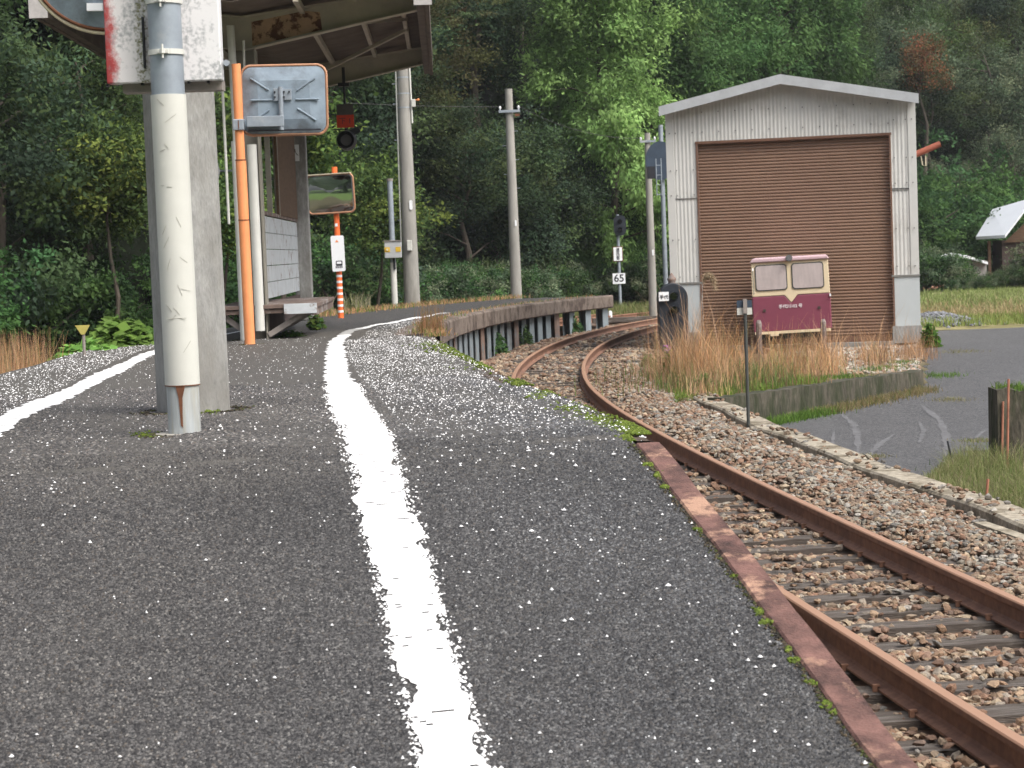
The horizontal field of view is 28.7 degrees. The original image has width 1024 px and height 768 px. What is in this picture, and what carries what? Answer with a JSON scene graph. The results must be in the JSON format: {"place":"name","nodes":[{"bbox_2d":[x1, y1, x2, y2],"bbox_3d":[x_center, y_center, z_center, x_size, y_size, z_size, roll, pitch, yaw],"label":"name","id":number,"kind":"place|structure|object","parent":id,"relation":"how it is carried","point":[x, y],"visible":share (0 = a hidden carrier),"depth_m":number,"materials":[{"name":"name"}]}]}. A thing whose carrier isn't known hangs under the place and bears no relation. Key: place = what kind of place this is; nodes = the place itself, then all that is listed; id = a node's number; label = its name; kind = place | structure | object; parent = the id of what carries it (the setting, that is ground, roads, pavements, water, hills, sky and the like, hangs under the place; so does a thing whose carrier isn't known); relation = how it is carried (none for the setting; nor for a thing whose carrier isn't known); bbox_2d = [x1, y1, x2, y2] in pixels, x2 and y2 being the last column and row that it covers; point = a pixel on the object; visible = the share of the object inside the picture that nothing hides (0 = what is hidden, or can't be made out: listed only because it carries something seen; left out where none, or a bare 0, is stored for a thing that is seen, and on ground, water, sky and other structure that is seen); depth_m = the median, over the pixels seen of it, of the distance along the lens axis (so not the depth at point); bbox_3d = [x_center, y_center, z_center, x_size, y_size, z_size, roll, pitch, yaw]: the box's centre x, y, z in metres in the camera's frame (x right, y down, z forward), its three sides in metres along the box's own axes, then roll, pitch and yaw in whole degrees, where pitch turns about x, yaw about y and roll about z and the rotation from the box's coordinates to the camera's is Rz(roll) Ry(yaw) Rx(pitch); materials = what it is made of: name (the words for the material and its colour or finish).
{"place":"outdoors","nodes":[
{"label":"outdoors","id":0,"kind":"place"},
{"bbox_2d":[0,1,1023,365],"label":"hillside","id":1,"kind":"structure","parent":0,"point":[142,245],"depth_m":54.63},
{"bbox_2d":[0,238,59,342],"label":"vine shrub","id":2,"kind":"object","parent":1,"relation":"on","point":[10,323],"visible":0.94,"depth_m":42.98,"materials":[{"name":"green plant"}]},
{"bbox_2d":[0,0,143,353],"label":"broadleaf tree","id":3,"kind":"object","parent":1,"relation":"on","point":[24,163],"visible":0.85,"depth_m":44.89,"materials":[{"name":"green plant"}]},
{"bbox_2d":[1,31,148,260],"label":"broadleaf tree","id":4,"kind":"object","parent":1,"relation":"on","point":[119,109],"visible":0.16,"depth_m":50.45,"materials":[{"name":"green plant"}]},
{"bbox_2d":[5,4,230,190],"bbox_3d":[-10.546,-9.141,53.394,6.832,8.308,7.268,-4,4,-30],"label":"broadleaf tree","id":5,"kind":"object","parent":1,"relation":"on","point":[54,39],"visible":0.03,"depth_m":53.68,"materials":[{"name":"green plant"}]},
{"bbox_2d":[120,232,323,327],"bbox_3d":[-7.112,-2.490,51.632,5.869,3.362,6.412,-1,4,18],"label":"vine shrub","id":6,"kind":"object","parent":1,"relation":"on","point":[231,294],"visible":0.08,"depth_m":50.97,"materials":[{"name":"green plant"}]},
{"bbox_2d":[144,142,318,295],"bbox_3d":[-5.720,-2.816,39.880,3.314,3.988,3.067,-1,4,17],"label":"young tree","id":7,"kind":"object","parent":1,"relation":"on","point":[229,238],"visible":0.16,"depth_m":39.47,"materials":[{"name":"green plant"}]},
{"bbox_2d":[270,227,438,311],"bbox_3d":[-4.834,-3.313,58.206,5.664,4.023,6.838,0,4,30],"label":"vine shrub","id":8,"kind":"object","parent":1,"relation":"on","point":[361,279],"visible":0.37,"depth_m":57.31,"materials":[{"name":"green plant"}]},
{"bbox_2d":[308,121,423,291],"bbox_3d":[-4.943,-5.154,60.264,4.684,5.759,4.930,-2,4,8],"label":"broadleaf tree","id":9,"kind":"object","parent":1,"relation":"on","point":[325,224],"visible":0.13,"depth_m":59.80,"materials":[{"name":"green plant"}]},
{"bbox_2d":[321,0,477,224],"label":"broadleaf tree","id":10,"kind":"object","parent":1,"relation":"on","point":[376,84],"visible":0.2,"depth_m":60.58,"materials":[{"name":"green plant"}]},
{"bbox_2d":[347,43,496,206],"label":"broadleaf tree","id":11,"kind":"object","parent":1,"relation":"on","point":[441,135],"visible":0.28,"depth_m":65.60,"materials":[{"name":"green plant"}]},
{"bbox_2d":[379,0,512,144],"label":"broadleaf tree","id":12,"kind":"object","parent":1,"relation":"on","point":[456,60],"visible":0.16,"depth_m":69.67,"materials":[{"name":"green plant"}]},
{"bbox_2d":[377,113,572,271],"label":"broadleaf tree","id":13,"kind":"object","parent":1,"relation":"on","point":[461,216],"visible":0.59,"depth_m":67.21,"materials":[{"name":"green plant"}]},
{"bbox_2d":[430,0,521,41],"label":"conifer tree","id":14,"kind":"object","parent":1,"relation":"on","point":[466,12],"visible":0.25,"depth_m":73.60,"materials":[{"name":"green plant"}]},
{"bbox_2d":[430,0,550,132],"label":"broadleaf tree","id":15,"kind":"object","parent":1,"relation":"on","point":[517,10],"visible":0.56,"depth_m":77.58,"materials":[{"name":"green plant"}]},
{"bbox_2d":[422,92,593,269],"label":"broadleaf tree","id":16,"kind":"object","parent":1,"relation":"on","point":[546,162],"visible":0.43,"depth_m":68.79,"materials":[{"name":"green plant"}]},
{"bbox_2d":[447,0,605,135],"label":"broadleaf tree","id":17,"kind":"object","parent":1,"relation":"on","point":[521,87],"visible":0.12,"depth_m":81.34,"materials":[{"name":"green plant"}]},
{"bbox_2d":[454,112,634,271],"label":"broadleaf tree","id":18,"kind":"object","parent":1,"relation":"on","point":[582,203],"visible":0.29,"depth_m":71.03,"materials":[{"name":"green plant"}]},
{"bbox_2d":[484,136,654,262],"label":"broadleaf tree","id":19,"kind":"object","parent":1,"relation":"on","point":[607,203],"visible":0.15,"depth_m":74.25,"materials":[{"name":"green plant"}]},
{"bbox_2d":[540,107,660,271],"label":"larch tree","id":20,"kind":"object","parent":1,"relation":"on","point":[588,259],"visible":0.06,"depth_m":76.09,"materials":[{"name":"green plant"}]},
{"bbox_2d":[592,0,835,233],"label":"larch tree","id":21,"kind":"object","parent":1,"relation":"on","point":[745,60],"visible":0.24,"depth_m":81.48,"materials":[{"name":"green plant"}]},
{"bbox_2d":[682,0,927,156],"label":"larch tree","id":22,"kind":"object","parent":1,"relation":"on","point":[795,9],"visible":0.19,"depth_m":86.60,"materials":[{"name":"green plant"}]},
{"bbox_2d":[810,0,916,90],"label":"broadleaf tree","id":23,"kind":"object","parent":1,"relation":"on","point":[870,14],"visible":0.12,"depth_m":104.09,"materials":[{"name":"green plant"}]},
{"bbox_2d":[855,1,963,161],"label":"broadleaf tree","id":24,"kind":"object","parent":1,"relation":"on","point":[898,32],"visible":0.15,"depth_m":109.47,"materials":[{"name":"green plant"}]},
{"bbox_2d":[891,25,957,175],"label":"maple tree","id":25,"kind":"object","parent":1,"relation":"on","point":[920,56],"visible":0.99,"depth_m":104.60,"materials":[{"name":"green plant"}]},
{"bbox_2d":[863,0,1013,128],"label":"broadleaf tree","id":26,"kind":"object","parent":1,"relation":"on","point":[905,4],"visible":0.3,"depth_m":112.63,"materials":[{"name":"green plant"}]},
{"bbox_2d":[890,64,1009,177],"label":"broadleaf tree","id":27,"kind":"object","parent":1,"relation":"on","point":[966,128],"visible":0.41,"depth_m":107.53,"materials":[{"name":"green plant"}]},
{"bbox_2d":[903,1,1022,139],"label":"broadleaf tree","id":28,"kind":"object","parent":1,"relation":"on","point":[964,26],"visible":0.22,"depth_m":114.13,"materials":[{"name":"green plant"}]},
{"bbox_2d":[917,170,1020,266],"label":"vine shrub","id":29,"kind":"object","parent":1,"relation":"on","point":[933,228],"visible":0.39,"depth_m":85.98,"materials":[{"name":"green plant"}]},
{"bbox_2d":[916,27,1023,181],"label":"broadleaf tree","id":30,"kind":"object","parent":1,"relation":"on","point":[1002,86],"visible":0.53,"depth_m":109.95,"materials":[{"name":"green plant"}]},
{"bbox_2d":[917,124,1023,260],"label":"vine shrub","id":31,"kind":"object","parent":1,"relation":"on","point":[959,198],"visible":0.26,"depth_m":91.54,"materials":[{"name":"green plant"}]},
{"bbox_2d":[946,0,1023,124],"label":"broadleaf tree","id":32,"kind":"object","parent":1,"relation":"on","point":[1003,7],"visible":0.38,"depth_m":115.19,"materials":[{"name":"green plant"}]},
{"bbox_2d":[947,120,1023,199],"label":"broadleaf tree","id":33,"kind":"object","parent":1,"relation":"on","point":[1008,142],"visible":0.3,"depth_m":106.90,"materials":[{"name":"green plant"}]},
{"bbox_2d":[967,58,1023,176],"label":"broadleaf tree","id":34,"kind":"object","parent":1,"relation":"on","point":[1014,100],"visible":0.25,"depth_m":111.62,"materials":[{"name":"green plant"}]},
{"bbox_2d":[2,273,1023,504],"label":"ground","id":35,"kind":"structure","parent":0,"point":[939,328],"depth_m":45.54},
{"bbox_2d":[0,326,69,373],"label":"dry grass","id":36,"kind":"structure","parent":35,"relation":"on","point":[17,363],"depth_m":23.17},
{"bbox_2d":[2,97,148,324],"bbox_3d":[-9.247,-3.830,45.930,4.254,5.484,4.585,-3,4,-6],"label":"young tree","id":37,"kind":"object","parent":35,"relation":"on","point":[111,191],"visible":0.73,"depth_m":45.49,"materials":[{"name":"green plant"}]},
{"bbox_2d":[0,241,151,361],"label":"vine shrub","id":38,"kind":"object","parent":35,"relation":"on","point":[103,282],"visible":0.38,"depth_m":46.17,"materials":[{"name":"green plant"}]},
{"bbox_2d":[60,279,152,341],"bbox_3d":[-9.326,-1.571,48.158,3.564,2.091,3.312,0,4,30],"label":"vine shrub","id":39,"kind":"object","parent":35,"relation":"on","point":[146,317],"visible":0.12,"depth_m":47.35,"materials":[{"name":"green plant"}]},
{"bbox_2d":[214,87,378,298],"bbox_3d":[-5.355,-4.675,45.860,5.013,6.481,4.647,-5,5,-37],"label":"young tree","id":40,"kind":"object","parent":35,"relation":"on","point":[319,146],"visible":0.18,"depth_m":45.56,"materials":[{"name":"green plant"}]},
{"bbox_2d":[324,145,456,308],"bbox_3d":[-3.555,-3.839,53.727,3.851,5.235,4.157,-3,4,-15],"label":"young tree","id":41,"kind":"object","parent":35,"relation":"on","point":[375,209],"visible":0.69,"depth_m":53.20,"materials":[{"name":"green plant"}]},
{"bbox_2d":[387,259,509,303],"bbox_3d":[-1.971,-2.686,59.935,3.501,2.158,3.440,-4,4,-26],"label":"shrub","id":42,"kind":"object","parent":35,"relation":"on","point":[447,284],"visible":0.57,"depth_m":59.46,"materials":[{"name":"green plant"}]},
{"bbox_2d":[0,295,918,767],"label":"station platform","id":43,"kind":"structure","parent":35,"relation":"on","point":[290,579],"depth_m":7.39,"materials":[{"name":"asphalt"}]},
{"bbox_2d":[79,316,153,347],"bbox_3d":[-4.983,-0.546,25.381,1.279,0.666,1.395,-2,4,0],"label":"broadleaf plant","id":44,"kind":"object","parent":43,"relation":"on","point":[123,333],"visible":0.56,"depth_m":25.16,"materials":[{"name":"green plant"}]},
{"bbox_2d":[145,0,200,435],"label":"sign post","id":45,"kind":"object","parent":43,"relation":"on","point":[166,53],"visible":0.97,"depth_m":10.14,"materials":[{"name":"white metal"}]},
{"bbox_2d":[103,0,229,94],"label":"sign box","id":46,"kind":"object","parent":45,"relation":"attached to","point":[127,45],"visible":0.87,"depth_m":10.26,"materials":[{"name":"metal"}]},
{"bbox_2d":[38,0,104,34],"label":"round mirror","id":47,"kind":"object","parent":46,"relation":"attached to","point":[86,16],"visible":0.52,"depth_m":10.67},
{"bbox_2d":[142,92,229,412],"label":"concrete column","id":48,"kind":"structure","parent":43,"relation":"on","point":[214,394],"depth_m":12.05,"materials":[{"name":"concrete"}]},
{"bbox_2d":[28,0,432,340],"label":"shelter canopy","id":49,"kind":"object","parent":43,"relation":"on","point":[360,39],"visible":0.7,"depth_m":27.91,"materials":[{"name":"beige metal"}]},
{"bbox_2d":[333,67,360,150],"bbox_3d":[-2.683,-4.452,32.350,0.456,1.335,0.280,-2,4,0],"label":"hanging signal","id":50,"kind":"object","parent":49,"relation":"hanging from","point":[346,139],"visible":1,"depth_m":32.34,"materials":[{"name":"metal"}]},
{"bbox_2d":[225,294,333,336],"bbox_3d":[-3.269,-1.028,29.303,1.320,0.454,7.384,-2,4,-2],"label":"platform bench","id":51,"kind":"object","parent":43,"relation":"on","point":[287,312],"visible":0.64,"depth_m":25.77,"materials":[{"name":"grey wood"}]},
{"bbox_2d":[231,63,328,344],"bbox_3d":[-2.714,-2.161,23.929,1.147,3.339,0.198,-3,4,-5],"label":"traffic mirror","id":52,"kind":"object","parent":43,"relation":"on","point":[280,99],"visible":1,"depth_m":23.83,"materials":[{"name":"orange metal"}]},
{"bbox_2d":[308,167,355,317],"bbox_3d":[-3.486,-2.748,39.005,0.989,2.954,0.258,-1,4,12],"label":"traffic mirror","id":53,"kind":"object","parent":43,"relation":"on","point":[333,192],"visible":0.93,"depth_m":38.89,"materials":[{"name":"orange glass"}]},
{"bbox_2d":[383,178,401,303],"bbox_3d":[-2.965,-3.511,49.793,0.450,3.201,0.317,-2,4,0],"label":"control post","id":54,"kind":"object","parent":43,"relation":"on","point":[393,248],"visible":0.95,"depth_m":49.76,"materials":[{"name":"metal"}]},
{"bbox_2d":[393,68,419,306],"bbox_3d":[-2.587,-5.349,50.216,0.482,7.031,0.530,-5,5,-40],"label":"utility pole","id":55,"kind":"object","parent":43,"relation":"on","point":[407,207],"visible":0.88,"depth_m":50.14,"materials":[{"name":"concrete"}]},
{"bbox_2d":[317,293,532,316],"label":"platform weeds","id":56,"kind":"object","parent":43,"relation":"on","point":[372,308],"visible":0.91,"depth_m":47.88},
{"bbox_2d":[0,319,867,767],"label":"white chips","id":57,"kind":"object","parent":43,"relation":"on","point":[414,525],"visible":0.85,"depth_m":9.16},
{"bbox_2d":[129,339,836,714],"bbox_3d":[-1.175,0.241,14.609,2.545,0.604,17.412,-3,4,-6],"label":"moss","id":58,"kind":"object","parent":43,"relation":"on","point":[633,431],"visible":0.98,"depth_m":10.22,"materials":[{"name":"plant"}]},
{"bbox_2d":[129,338,875,767],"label":"dirt litter","id":59,"kind":"object","parent":43,"relation":"on","point":[753,602],"visible":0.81,"depth_m":7.34,"materials":[{"name":"soil"}]},
{"bbox_2d":[499,89,521,298],"bbox_3d":[0.021,-5.143,56.281,0.600,6.276,0.335,-2,4,0],"label":"utility pole","id":60,"kind":"object","parent":43,"relation":"on","point":[515,265],"visible":0.93,"depth_m":56.17,"materials":[{"name":"concrete"}]},
{"bbox_2d":[435,258,544,299],"bbox_3d":[-0.710,-2.925,62.810,3.808,2.158,3.899,-3,4,-5],"label":"shrub","id":61,"kind":"object","parent":35,"relation":"on","point":[527,291],"visible":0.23,"depth_m":62.43,"materials":[{"name":"green plant"}]},
{"bbox_2d":[506,263,569,297],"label":"shrub","id":62,"kind":"object","parent":35,"relation":"on","point":[552,280],"visible":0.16,"depth_m":65.02,"materials":[{"name":"green plant"}]},
{"bbox_2d":[522,259,603,297],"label":"shrub","id":63,"kind":"object","parent":35,"relation":"on","point":[578,283],"visible":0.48,"depth_m":67.45,"materials":[{"name":"green plant"}]},
{"bbox_2d":[479,324,664,377],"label":"ballast","id":64,"kind":"structure","parent":35,"relation":"on","point":[621,356],"depth_m":39.92,"materials":[{"name":"gravel"}]},
{"bbox_2d":[501,0,720,305],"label":"larch tree","id":65,"kind":"object","parent":35,"relation":"on","point":[614,116],"visible":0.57,"depth_m":72.95,"materials":[{"name":"green plant"}]},
{"bbox_2d":[613,214,625,304],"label":"railway signal","id":66,"kind":"object","parent":35,"relation":"on","point":[619,231],"visible":0.98,"depth_m":69.85,"materials":[{"name":"metal"}]},
{"bbox_2d":[530,0,757,262],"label":"larch tree","id":67,"kind":"object","parent":35,"relation":"on","point":[699,61],"visible":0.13,"depth_m":79.32,"materials":[{"name":"green plant"}]},
{"bbox_2d":[640,133,656,315],"bbox_3d":[4.031,-4.525,58.233,0.468,5.535,0.261,-2,4,0],"label":"utility pole","id":68,"kind":"object","parent":35,"relation":"on","point":[652,289],"visible":0.89,"depth_m":58.18,"materials":[{"name":"concrete"}]},
{"bbox_2d":[629,249,669,301],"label":"shrub","id":69,"kind":"object","parent":35,"relation":"on","point":[639,284],"visible":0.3,"depth_m":71.46,"materials":[{"name":"green plant"}]},
{"bbox_2d":[645,125,667,284],"bbox_3d":[3.881,-4.053,51.697,0.770,5.271,0.371,-4,4,-22],"label":"railway signal","id":70,"kind":"object","parent":35,"relation":"on","point":[655,162],"visible":0.86,"depth_m":51.61,"materials":[{"name":"metal"}]},
{"bbox_2d":[656,273,688,355],"bbox_3d":[2.927,-1.184,36.236,0.546,1.666,0.425,-2,4,-4],"label":"dwarf signal","id":71,"kind":"object","parent":35,"relation":"on","point":[669,293],"visible":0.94,"depth_m":36.18,"materials":[{"name":"metal"}]},
{"bbox_2d":[506,370,910,497],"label":"ballast","id":72,"kind":"structure","parent":35,"relation":"on","point":[698,427],"depth_m":21.87,"materials":[{"name":"gravel"}]},
{"bbox_2d":[574,349,868,397],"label":"green weeds","id":73,"kind":"object","parent":35,"relation":"on","point":[766,376],"visible":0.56,"depth_m":29.85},
{"bbox_2d":[670,372,830,401],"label":"green grass","id":74,"kind":"structure","parent":35,"relation":"on","point":[678,395],"depth_m":28.82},
{"bbox_2d":[607,283,940,396],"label":"dry grass","id":75,"kind":"structure","parent":35,"relation":"on","point":[687,356],"depth_m":31.94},
{"bbox_2d":[752,342,815,354],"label":"trolley track","id":76,"kind":"structure","parent":35,"relation":"on","point":[754,344],"depth_m":39.26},
{"bbox_2d":[750,254,831,347],"bbox_3d":[5.472,-1.625,39.097,1.502,1.825,1.875,-3,4,9],"label":"track trolley","id":77,"kind":"object","parent":76,"relation":"on","point":[789,289],"visible":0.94,"depth_m":38.28,"materials":[{"name":"metal"}]},
{"bbox_2d":[755,264,787,290],"bbox_3d":[4.943,-2.037,38.308,0.610,0.500,0.020,-3,4,9],"label":"window","id":78,"kind":"structure","parent":77,"relation":"in","point":[772,277],"depth_m":38.29,"materials":[{"name":"glass"}]},
{"bbox_2d":[791,262,823,288],"bbox_3d":[5.633,-2.073,38.203,0.610,0.500,0.020,-3,4,9],"label":"window","id":79,"kind":"structure","parent":77,"relation":"in","point":[805,275],"depth_m":38.19,"materials":[{"name":"glass"}]},
{"bbox_2d":[659,74,921,349],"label":"maintenance shed","id":80,"kind":"structure","parent":35,"relation":"on","point":[780,165],"depth_m":40.12,"materials":[{"name":"metal"}]},
{"bbox_2d":[707,370,923,419],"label":"retaining wall","id":81,"kind":"structure","parent":35,"relation":"on","point":[787,399],"depth_m":28.88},
{"bbox_2d":[784,344,922,374],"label":"gravel","id":82,"kind":"structure","parent":35,"relation":"on","point":[849,367],"depth_m":34.14,"materials":[{"name":"gravel"}]},
{"bbox_2d":[693,396,1023,533],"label":"concrete kerb","id":83,"kind":"structure","parent":35,"relation":"on","point":[897,478],"depth_m":18.02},
{"bbox_2d":[709,481,1023,767],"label":"ballast","id":84,"kind":"structure","parent":35,"relation":"on","point":[935,525],"depth_m":13.00,"materials":[{"name":"gravel"}]},
{"bbox_2d":[919,242,979,291],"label":"shrub","id":85,"kind":"object","parent":35,"relation":"on","point":[933,272],"visible":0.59,"depth_m":73.08,"materials":[{"name":"green plant"}]},
{"bbox_2d":[976,200,1023,274],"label":"wooden house","id":86,"kind":"structure","parent":35,"relation":"on","point":[1002,225],"depth_m":84.47,"materials":[{"name":"metal"}]},
{"bbox_2d":[988,385,1023,461],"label":"concrete wall","id":87,"kind":"structure","parent":35,"relation":"on","point":[997,397],"depth_m":21.82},
{"bbox_2d":[485,336,1023,766],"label":"track bed","id":88,"kind":"object","parent":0,"point":[892,706],"visible":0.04,"depth_m":10.96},
{"bbox_2d":[511,287,1023,767],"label":"rail","id":89,"kind":"object","parent":88,"relation":"on","point":[982,737],"visible":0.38,"depth_m":9.22,"materials":[{"name":"metal"}]},
{"bbox_2d":[580,288,1023,633],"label":"rail","id":90,"kind":"object","parent":88,"relation":"on","point":[1005,609],"visible":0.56,"depth_m":14.27,"materials":[{"name":"metal"}]},
{"bbox_2d":[750,540,893,555],"bbox_3d":[1.819,1.212,14.078,2.040,0.168,0.211,-3,4,-6],"label":"sleeper","id":91,"kind":"object","parent":88,"relation":"on","point":[809,549],"visible":0.17,"depth_m":14.03,"materials":[{"name":"grey wood"}]},
{"bbox_2d":[777,572,973,591],"bbox_3d":[1.992,1.305,12.621,2.040,0.168,0.211,-3,4,-7],"label":"sleeper","id":92,"kind":"object","parent":88,"relation":"on","point":[803,585],"visible":0.16,"depth_m":12.63,"materials":[{"name":"grey wood"}]},
{"bbox_2d":[820,600,975,620],"bbox_3d":[2.111,1.368,11.642,2.040,0.168,0.211,-3,4,-7],"label":"sleeper","id":93,"kind":"object","parent":88,"relation":"on","point":[888,612],"visible":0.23,"depth_m":11.60,"materials":[{"name":"grey wood"}]},
{"bbox_2d":[801,584,1018,607],"bbox_3d":[2.053,1.332,12.121,2.040,0.168,0.211,-3,4,-7],"label":"sleeper","id":94,"kind":"object","parent":88,"relation":"on","point":[842,598],"visible":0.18,"depth_m":12.08,"materials":[{"name":"grey wood"}]},
{"bbox_2d":[846,613,1007,636],"bbox_3d":[2.170,1.389,11.156,2.040,0.168,0.211,-3,4,-6],"label":"sleeper","id":95,"kind":"object","parent":88,"relation":"on","point":[952,625],"visible":0.22,"depth_m":11.11,"materials":[{"name":"grey wood"}]},
{"bbox_2d":[840,654,1023,680],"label":"sleeper","id":96,"kind":"object","parent":88,"relation":"on","point":[985,661],"visible":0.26,"depth_m":10.13,"materials":[{"name":"grey wood"}]},
{"bbox_2d":[855,677,1023,703],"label":"sleeper","id":97,"kind":"object","parent":88,"relation":"on","point":[875,697],"visible":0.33,"depth_m":9.55,"materials":[{"name":"grey wood"}]},
{"bbox_2d":[874,703,1023,730],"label":"sleeper","id":98,"kind":"object","parent":88,"relation":"on","point":[1006,713],"visible":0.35,"depth_m":8.99,"materials":[{"name":"grey wood"}]},
{"bbox_2d":[876,631,1023,652],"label":"sleeper","id":99,"kind":"object","parent":88,"relation":"on","point":[980,642],"visible":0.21,"depth_m":10.61,"materials":[{"name":"grey wood"}]},
{"bbox_2d":[778,327,1023,476],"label":"road","id":100,"kind":"structure","parent":0,"point":[1002,361],"depth_m":28.37,"materials":[{"name":"asphalt"}]},
{"bbox_2d":[804,374,947,415],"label":"grass","id":101,"kind":"structure","parent":100,"relation":"on","point":[904,394],"depth_m":29.56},
{"bbox_2d":[893,285,1023,326],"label":"field grass","id":102,"kind":"structure","parent":0,"point":[1002,311],"depth_m":55.11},
{"bbox_2d":[917,436,1023,508],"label":"tall grass","id":103,"kind":"structure","parent":0,"point":[953,473],"depth_m":20.50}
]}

